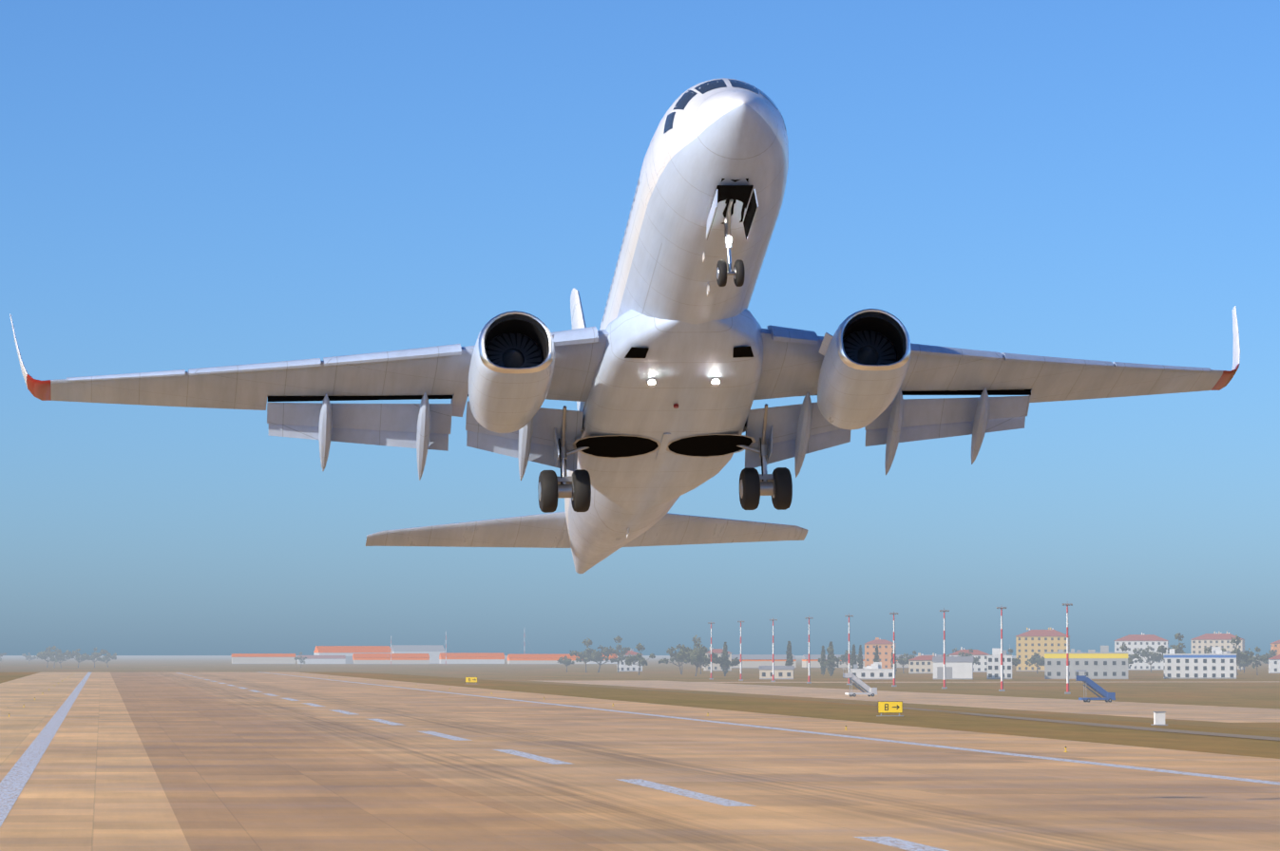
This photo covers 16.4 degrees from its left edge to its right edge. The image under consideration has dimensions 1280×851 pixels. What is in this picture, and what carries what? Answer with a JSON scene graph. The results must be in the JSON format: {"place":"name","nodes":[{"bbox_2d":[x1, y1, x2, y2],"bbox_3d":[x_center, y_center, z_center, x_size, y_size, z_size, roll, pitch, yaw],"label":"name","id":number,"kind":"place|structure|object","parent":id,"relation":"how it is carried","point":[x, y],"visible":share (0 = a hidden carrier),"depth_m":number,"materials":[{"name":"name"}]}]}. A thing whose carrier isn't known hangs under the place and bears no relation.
{"place":"outdoors","nodes":[
{"label":"outdoors","id":0,"kind":"place"},
{"bbox_2d":[9,77,1240,573],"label":"aircraft","id":1,"kind":"object","parent":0,"point":[673,369],"visible":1,"depth_m":123.95,"materials":[{"name":"white metal"}]},
{"bbox_2d":[0,655,1279,759],"bbox_3d":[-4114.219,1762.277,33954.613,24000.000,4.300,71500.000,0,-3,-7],"label":"ground","id":2,"kind":"structure","parent":0,"point":[1248,689],"depth_m":992.27,"materials":[{"name":"soil"}]},
{"bbox_2d":[21,653,37,661],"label":"tree","id":3,"kind":"object","parent":2,"relation":"on","point":[29,658],"visible":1,"depth_m":4126.18,"materials":[{"name":"green plant"}]},
{"bbox_2d":[36,647,62,668],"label":"tree","id":4,"kind":"object","parent":2,"relation":"on","point":[41,656],"visible":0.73,"depth_m":2986.25,"materials":[{"name":"green plant"}]},
{"bbox_2d":[43,646,69,668],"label":"tree","id":5,"kind":"object","parent":2,"relation":"on","point":[58,656],"visible":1,"depth_m":2931.77,"materials":[{"name":"green plant"}]},
{"bbox_2d":[51,651,70,668],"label":"tree","id":6,"kind":"object","parent":2,"relation":"on","point":[64,658],"visible":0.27,"depth_m":3035.84,"materials":[{"name":"green plant"}]},
{"bbox_2d":[64,649,90,668],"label":"tree","id":7,"kind":"object","parent":2,"relation":"on","point":[77,655],"visible":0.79,"depth_m":2990.71,"materials":[{"name":"green plant"}]},
{"bbox_2d":[82,648,107,668],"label":"tree","id":8,"kind":"object","parent":2,"relation":"on","point":[93,656],"visible":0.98,"depth_m":2966.13,"materials":[{"name":"green plant"}]},
{"bbox_2d":[100,651,116,668],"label":"tree","id":9,"kind":"object","parent":2,"relation":"on","point":[106,658],"visible":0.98,"depth_m":3109.80,"materials":[{"name":"green plant"}]},
{"bbox_2d":[231,653,295,664],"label":"building","id":10,"kind":"structure","parent":2,"relation":"on","point":[262,659],"depth_m":4221.25,"materials":[{"name":"white"}]},
{"bbox_2d":[294,651,307,668],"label":"tree","id":11,"kind":"object","parent":2,"relation":"on","point":[300,659],"visible":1,"depth_m":3016.80,"materials":[{"name":"green plant"}]},
{"bbox_2d":[297,655,345,664],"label":"building","id":12,"kind":"structure","parent":2,"relation":"on","point":[325,659],"depth_m":4128.29,"materials":[{"name":"paint"}]},
{"bbox_2d":[313,646,392,664],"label":"hangar","id":13,"kind":"structure","parent":2,"relation":"on","point":[348,652],"depth_m":4227.77,"materials":[{"name":"orange"}]},
{"bbox_2d":[352,653,429,664],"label":"building","id":14,"kind":"structure","parent":2,"relation":"on","point":[396,659],"depth_m":4134.55,"materials":[{"name":"orange"}]},
{"bbox_2d":[385,640,401,664],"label":"mast","id":15,"kind":"object","parent":2,"relation":"on","point":[391,653],"visible":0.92,"depth_m":4095.01,"materials":[{"name":"grey metal"}]},
{"bbox_2d":[391,645,445,664],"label":"hangar","id":16,"kind":"structure","parent":2,"relation":"on","point":[433,652],"depth_m":4283.87,"materials":[{"name":"grey metal"}]},
{"bbox_2d":[439,631,454,665],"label":"mast","id":17,"kind":"object","parent":2,"relation":"on","point":[446,648],"visible":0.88,"depth_m":4001.13,"materials":[{"name":"grey metal"}]},
{"bbox_2d":[465,677,477,684],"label":"taxiway sign","id":18,"kind":"object","parent":2,"relation":"on","point":[470,679],"visible":1,"depth_m":670.97,"materials":[{"name":"yellow paint"}]},
{"bbox_2d":[439,652,504,664],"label":"building","id":19,"kind":"structure","parent":2,"relation":"on","point":[475,659],"depth_m":4193.66,"materials":[{"name":"white"}]},
{"bbox_2d":[506,654,583,664],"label":"building","id":20,"kind":"structure","parent":2,"relation":"on","point":[532,659],"depth_m":4150.78,"materials":[{"name":"orange"}]},
{"bbox_2d":[556,655,574,672],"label":"tree","id":21,"kind":"object","parent":2,"relation":"on","point":[566,661],"visible":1,"depth_m":2235.26,"materials":[{"name":"green plant"}]},
{"bbox_2d":[569,638,602,672],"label":"tree","id":22,"kind":"object","parent":2,"relation":"on","point":[582,657],"visible":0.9,"depth_m":2184.88,"materials":[{"name":"green plant"}]},
{"bbox_2d":[583,645,619,672],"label":"tree","id":23,"kind":"object","parent":2,"relation":"on","point":[594,659],"visible":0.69,"depth_m":2190.60,"materials":[{"name":"green plant"}]},
{"bbox_2d":[586,653,617,664],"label":"building","id":24,"kind":"structure","parent":2,"relation":"on","point":[603,661],"depth_m":4207.54,"materials":[{"name":"white"}]},
{"bbox_2d":[600,635,630,672],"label":"tree","id":25,"kind":"object","parent":2,"relation":"on","point":[616,652],"visible":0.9,"depth_m":2197.45,"materials":[{"name":"green plant"}]},
{"bbox_2d":[616,649,642,671],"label":"white house","id":26,"kind":"structure","parent":2,"relation":"on","point":[623,667],"depth_m":2306.24,"materials":[{"name":"paint"}]},
{"bbox_2d":[0,671,1279,850],"bbox_3d":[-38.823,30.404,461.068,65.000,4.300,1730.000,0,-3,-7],"label":"runway","id":27,"kind":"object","parent":2,"relation":"on","point":[158,763],"visible":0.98,"depth_m":157.15,"materials":[{"name":"concrete"}]},
{"bbox_2d":[0,671,1279,850],"bbox_3d":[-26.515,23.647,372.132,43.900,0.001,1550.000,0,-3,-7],"label":"runway markings","id":28,"kind":"object","parent":27,"relation":"on","point":[19,771],"visible":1,"depth_m":183.59,"materials":[{"name":"white paint"}]},
{"bbox_2d":[625,643,655,675],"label":"tree","id":29,"kind":"object","parent":2,"relation":"on","point":[640,659],"visible":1,"depth_m":1908.12,"materials":[{"name":"green plant"}]},
{"bbox_2d":[658,644,691,674],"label":"tree","id":30,"kind":"object","parent":2,"relation":"on","point":[672,655],"visible":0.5,"depth_m":1954.79,"materials":[{"name":"green plant"}]},
{"bbox_2d":[675,641,717,676],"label":"tree","id":31,"kind":"object","parent":2,"relation":"on","point":[694,656],"visible":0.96,"depth_m":1793.43,"materials":[{"name":"green plant"}]},
{"bbox_2d":[684,634,708,670],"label":"tree","id":32,"kind":"object","parent":2,"relation":"on","point":[695,640],"visible":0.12,"depth_m":2195.63,"materials":[{"name":"green plant"}]},
{"bbox_2d":[690,653,710,674],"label":"tree","id":33,"kind":"object","parent":2,"relation":"on","point":[705,664],"visible":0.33,"depth_m":1999.65,"materials":[{"name":"green plant"}]},
{"bbox_2d":[707,621,714,679],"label":"light mast","id":34,"kind":"object","parent":2,"relation":"on","point":[711,622],"visible":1,"depth_m":1569.50,"materials":[{"name":"silver metal"}]},
{"bbox_2d":[703,647,732,670],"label":"cream house","id":35,"kind":"structure","parent":2,"relation":"on","point":[716,667],"depth_m":2412.76,"materials":[{"name":"paint"}]},
{"bbox_2d":[708,650,740,676],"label":"tree","id":36,"kind":"object","parent":2,"relation":"on","point":[722,662],"visible":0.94,"depth_m":1803.61,"materials":[{"name":"green plant"}]},
{"bbox_2d":[722,642,727,674],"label":"tree","id":37,"kind":"object","parent":2,"relation":"on","point":[724,649],"visible":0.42,"depth_m":1912.06,"materials":[{"name":"green plant"}]},
{"bbox_2d":[737,619,744,681],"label":"light mast","id":38,"kind":"object","parent":2,"relation":"on","point":[740,679],"visible":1,"depth_m":1497.12,"materials":[{"name":"silver metal"}]},
{"bbox_2d":[701,654,796,668],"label":"warehouse","id":39,"kind":"structure","parent":2,"relation":"on","point":[753,660],"depth_m":2916.30,"materials":[{"name":"grey"}]},
{"bbox_2d":[769,617,777,682],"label":"light mast","id":40,"kind":"object","parent":2,"relation":"on","point":[773,620],"visible":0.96,"depth_m":1424.83,"materials":[{"name":"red metal"}]},
{"bbox_2d":[758,666,794,679],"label":"building","id":41,"kind":"structure","parent":2,"relation":"on","point":[780,672],"depth_m":1579.34,"materials":[{"name":"grey paint"}]},
{"bbox_2d":[784,641,793,666],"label":"tree","id":42,"kind":"object","parent":2,"relation":"on","point":[789,660],"visible":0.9,"depth_m":1825.63,"materials":[{"name":"green plant"}]},
{"bbox_2d":[804,615,813,684],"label":"light mast","id":43,"kind":"object","parent":2,"relation":"on","point":[809,682],"visible":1,"depth_m":1352.39,"materials":[{"name":"silver metal"}]},
{"bbox_2d":[820,646,825,675],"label":"tree","id":44,"kind":"object","parent":2,"relation":"on","point":[823,668],"visible":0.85,"depth_m":1865.73,"materials":[{"name":"green plant"}]},
{"bbox_2d":[817,646,839,676],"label":"tree","id":45,"kind":"object","parent":2,"relation":"on","point":[829,661],"visible":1,"depth_m":1810.91,"materials":[{"name":"green plant"}]},
{"bbox_2d":[826,641,835,675],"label":"tree","id":46,"kind":"object","parent":2,"relation":"on","point":[831,657],"visible":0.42,"depth_m":1834.13,"materials":[{"name":"green plant"}]},
{"bbox_2d":[837,650,859,672],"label":"tree","id":47,"kind":"object","parent":2,"relation":"on","point":[843,659],"visible":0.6,"depth_m":2184.31,"materials":[{"name":"green plant"}]},
{"bbox_2d":[844,612,853,685],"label":"light mast","id":48,"kind":"object","parent":2,"relation":"on","point":[849,616],"visible":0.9,"depth_m":1280.18,"materials":[{"name":"silver metal"}]},
{"bbox_2d":[849,644,857,668],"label":"tree","id":49,"kind":"object","parent":2,"relation":"on","point":[852,659],"visible":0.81,"depth_m":1868.76,"materials":[{"name":"green plant"}]},
{"bbox_2d":[802,654,908,668],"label":"warehouse","id":50,"kind":"structure","parent":2,"relation":"on","point":[814,663],"depth_m":2973.55,"materials":[{"name":"grey"}]},
{"bbox_2d":[857,645,863,668],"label":"tree","id":51,"kind":"object","parent":2,"relation":"on","point":[860,659],"visible":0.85,"depth_m":1854.54,"materials":[{"name":"green plant"}]},
{"bbox_2d":[850,662,893,679],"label":"building","id":52,"kind":"structure","parent":2,"relation":"on","point":[874,671],"depth_m":1568.25,"materials":[{"name":"grey paint"}]},
{"bbox_2d":[873,645,879,662],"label":"tree","id":53,"kind":"object","parent":2,"relation":"on","point":[876,657],"visible":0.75,"depth_m":1837.75,"materials":[{"name":"green plant"}]},
{"bbox_2d":[864,637,895,668],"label":"apartment building","id":54,"kind":"structure","parent":2,"relation":"on","point":[885,649],"depth_m":2625.19,"materials":[{"name":"paint"}]},
{"bbox_2d":[876,701,903,716],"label":"taxiway sign","id":55,"kind":"object","parent":2,"relation":"on","point":[889,707],"visible":0.98,"depth_m":320.12,"materials":[{"name":"yellow metal"}]},
{"bbox_2d":[890,647,897,674],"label":"tree","id":56,"kind":"object","parent":2,"relation":"on","point":[891,661],"visible":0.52,"depth_m":1829.97,"materials":[{"name":"green plant"}]},
{"bbox_2d":[889,611,897,687],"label":"light mast","id":57,"kind":"object","parent":2,"relation":"on","point":[893,614],"visible":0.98,"depth_m":1207.71,"materials":[{"name":"silver metal"}]},
{"bbox_2d":[896,654,911,673],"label":"tree","id":58,"kind":"object","parent":2,"relation":"on","point":[902,661],"visible":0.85,"depth_m":2098.13,"materials":[{"name":"green plant"}]},
{"bbox_2d":[903,650,916,659],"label":"tree","id":59,"kind":"object","parent":2,"relation":"on","point":[909,656],"visible":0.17,"depth_m":2145.69,"materials":[{"name":"green plant"}]},
{"bbox_2d":[908,652,936,673],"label":"house","id":60,"kind":"structure","parent":2,"relation":"on","point":[921,663],"depth_m":2071.84,"materials":[{"name":"paint"}]},
{"bbox_2d":[939,608,949,688],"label":"light mast","id":61,"kind":"object","parent":2,"relation":"on","point":[944,611],"visible":0.98,"depth_m":1135.33,"materials":[{"name":"silver metal"}]},
{"bbox_2d":[932,656,974,679],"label":"grey shed","id":62,"kind":"structure","parent":2,"relation":"on","point":[959,667],"depth_m":1574.99,"materials":[{"name":"grey metal"}]},
{"bbox_2d":[957,649,979,665],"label":"tree","id":63,"kind":"object","parent":2,"relation":"on","point":[976,660],"visible":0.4,"depth_m":2182.76,"materials":[{"name":"green plant"}]},
{"bbox_2d":[949,647,989,672],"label":"house","id":64,"kind":"structure","parent":2,"relation":"on","point":[982,665],"depth_m":2224.90,"materials":[{"name":"paint"}]},
{"bbox_2d":[986,649,1012,679],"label":"white office","id":65,"kind":"structure","parent":2,"relation":"on","point":[993,666],"depth_m":1592.24,"materials":[{"name":"grey paint"}]},
{"bbox_2d":[996,607,1006,691],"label":"light mast","id":66,"kind":"object","parent":2,"relation":"on","point":[1002,673],"visible":0.98,"depth_m":1062.92,"materials":[{"name":"silver metal"}]},
{"bbox_2d":[1006,649,1020,666],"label":"tree","id":67,"kind":"object","parent":2,"relation":"on","point":[1015,661],"visible":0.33,"depth_m":1863.62,"materials":[{"name":"green plant"}]},
{"bbox_2d":[1025,652,1044,673],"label":"tree","id":68,"kind":"object","parent":2,"relation":"on","point":[1037,659],"visible":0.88,"depth_m":2070.66,"materials":[{"name":"green plant"}]},
{"bbox_2d":[1015,628,1069,671],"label":"yellow block","id":69,"kind":"structure","parent":2,"relation":"on","point":[1029,643],"depth_m":2381.60,"materials":[{"name":"paint"}]},
{"bbox_2d":[1061,603,1072,694],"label":"light mast","id":70,"kind":"object","parent":2,"relation":"on","point":[1067,692],"visible":1,"depth_m":990.58,"materials":[{"name":"silver metal"}]},
{"bbox_2d":[1044,646,1128,679],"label":"building","id":71,"kind":"structure","parent":2,"relation":"on","point":[1104,663],"depth_m":1601.26,"materials":[{"name":"grey paint"}]},
{"bbox_2d":[1119,643,1140,667],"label":"tree","id":72,"kind":"object","parent":2,"relation":"on","point":[1124,648],"visible":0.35,"depth_m":1870.31,"materials":[{"name":"green plant"}]},
{"bbox_2d":[1113,632,1168,670],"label":"white block","id":73,"kind":"structure","parent":2,"relation":"on","point":[1141,642],"depth_m":2520.03,"materials":[{"name":"paint"}]},
{"bbox_2d":[1132,646,1164,671],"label":"tree","id":74,"kind":"object","parent":2,"relation":"on","point":[1155,657],"visible":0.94,"depth_m":2258.24,"materials":[{"name":"green plant"}]},
{"bbox_2d":[1150,711,1167,725],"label":"cabinet","id":75,"kind":"object","parent":2,"relation":"on","point":[1158,718],"visible":0.91,"depth_m":303.95,"materials":[{"name":"white metal"}]},
{"bbox_2d":[1156,633,1185,656],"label":"tree","id":76,"kind":"object","parent":2,"relation":"on","point":[1162,649],"visible":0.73,"depth_m":1936.16,"materials":[{"name":"green plant"}]},
{"bbox_2d":[1163,647,1236,679],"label":"building","id":77,"kind":"structure","parent":2,"relation":"on","point":[1216,663],"depth_m":1625.65,"materials":[{"name":"grey paint"}]},
{"bbox_2d":[1190,631,1244,669],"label":"white block","id":78,"kind":"structure","parent":2,"relation":"on","point":[1200,643],"depth_m":2608.86,"materials":[{"name":"paint"}]},
{"bbox_2d":[1221,634,1254,675],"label":"tree","id":79,"kind":"object","parent":2,"relation":"on","point":[1242,656],"visible":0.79,"depth_m":1882.79,"materials":[{"name":"green plant"}]},
{"bbox_2d":[1237,659,1251,673],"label":"tree","id":80,"kind":"object","parent":2,"relation":"on","point":[1241,664],"visible":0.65,"depth_m":2130.67,"materials":[{"name":"green plant"}]},
{"bbox_2d":[1245,647,1268,675],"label":"tree","id":81,"kind":"object","parent":2,"relation":"on","point":[1258,658],"visible":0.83,"depth_m":1904.90,"materials":[{"name":"green plant"}]},
{"bbox_2d":[1263,649,1277,661],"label":"tree","id":82,"kind":"object","parent":2,"relation":"on","point":[1272,654],"visible":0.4,"depth_m":2262.19,"materials":[{"name":"green plant"}]},
{"bbox_2d":[1268,654,1279,673],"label":"house","id":83,"kind":"structure","parent":2,"relation":"on","point":[1273,664],"depth_m":2092.30,"materials":[{"name":"paint"}]},
{"bbox_2d":[1270,640,1279,655],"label":"building","id":84,"kind":"structure","parent":2,"relation":"on","point":[1275,646],"depth_m":2705.31,"materials":[{"name":"concrete"}]},
{"bbox_2d":[0,0,1279,655],"label":"sky","id":85,"kind":"structure","parent":0,"point":[185,184],"materials":[{"name":"blue"}]},
{"bbox_2d":[542,680,1279,723],"bbox_3d":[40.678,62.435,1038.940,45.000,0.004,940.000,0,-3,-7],"label":"taxiway pavement","id":86,"kind":"structure","parent":0,"point":[1216,714],"depth_m":813.26,"materials":[{"name":"asphalt"}]},
{"bbox_2d":[842,668,877,697],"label":"boarding stairs","id":87,"kind":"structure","parent":86,"relation":"on","point":[865,687],"depth_m":923.43,"materials":[{"name":"metal"}]},
{"bbox_2d":[1075,670,1115,703],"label":"boarding stairs","id":88,"kind":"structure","parent":86,"relation":"on","point":[1107,697],"depth_m":812.34,"materials":[{"name":"blue metal"}]},
{"bbox_2d":[701,681,1279,683],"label":"apron pavement","id":89,"kind":"structure","parent":0,"point":[888,682],"depth_m":1400.96,"materials":[{"name":"concrete"}]},
{"bbox_2d":[833,702,1279,741],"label":"service path","id":90,"kind":"structure","parent":0,"point":[1159,730],"depth_m":279.79,"materials":[{"name":"asphalt"}]},
{"bbox_2d":[1203,647,1211,653],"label":"tree","id":91,"kind":"object","parent":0,"point":[1209,649],"visible":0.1,"depth_m":1894.67,"materials":[{"name":"green plant"}]}
]}

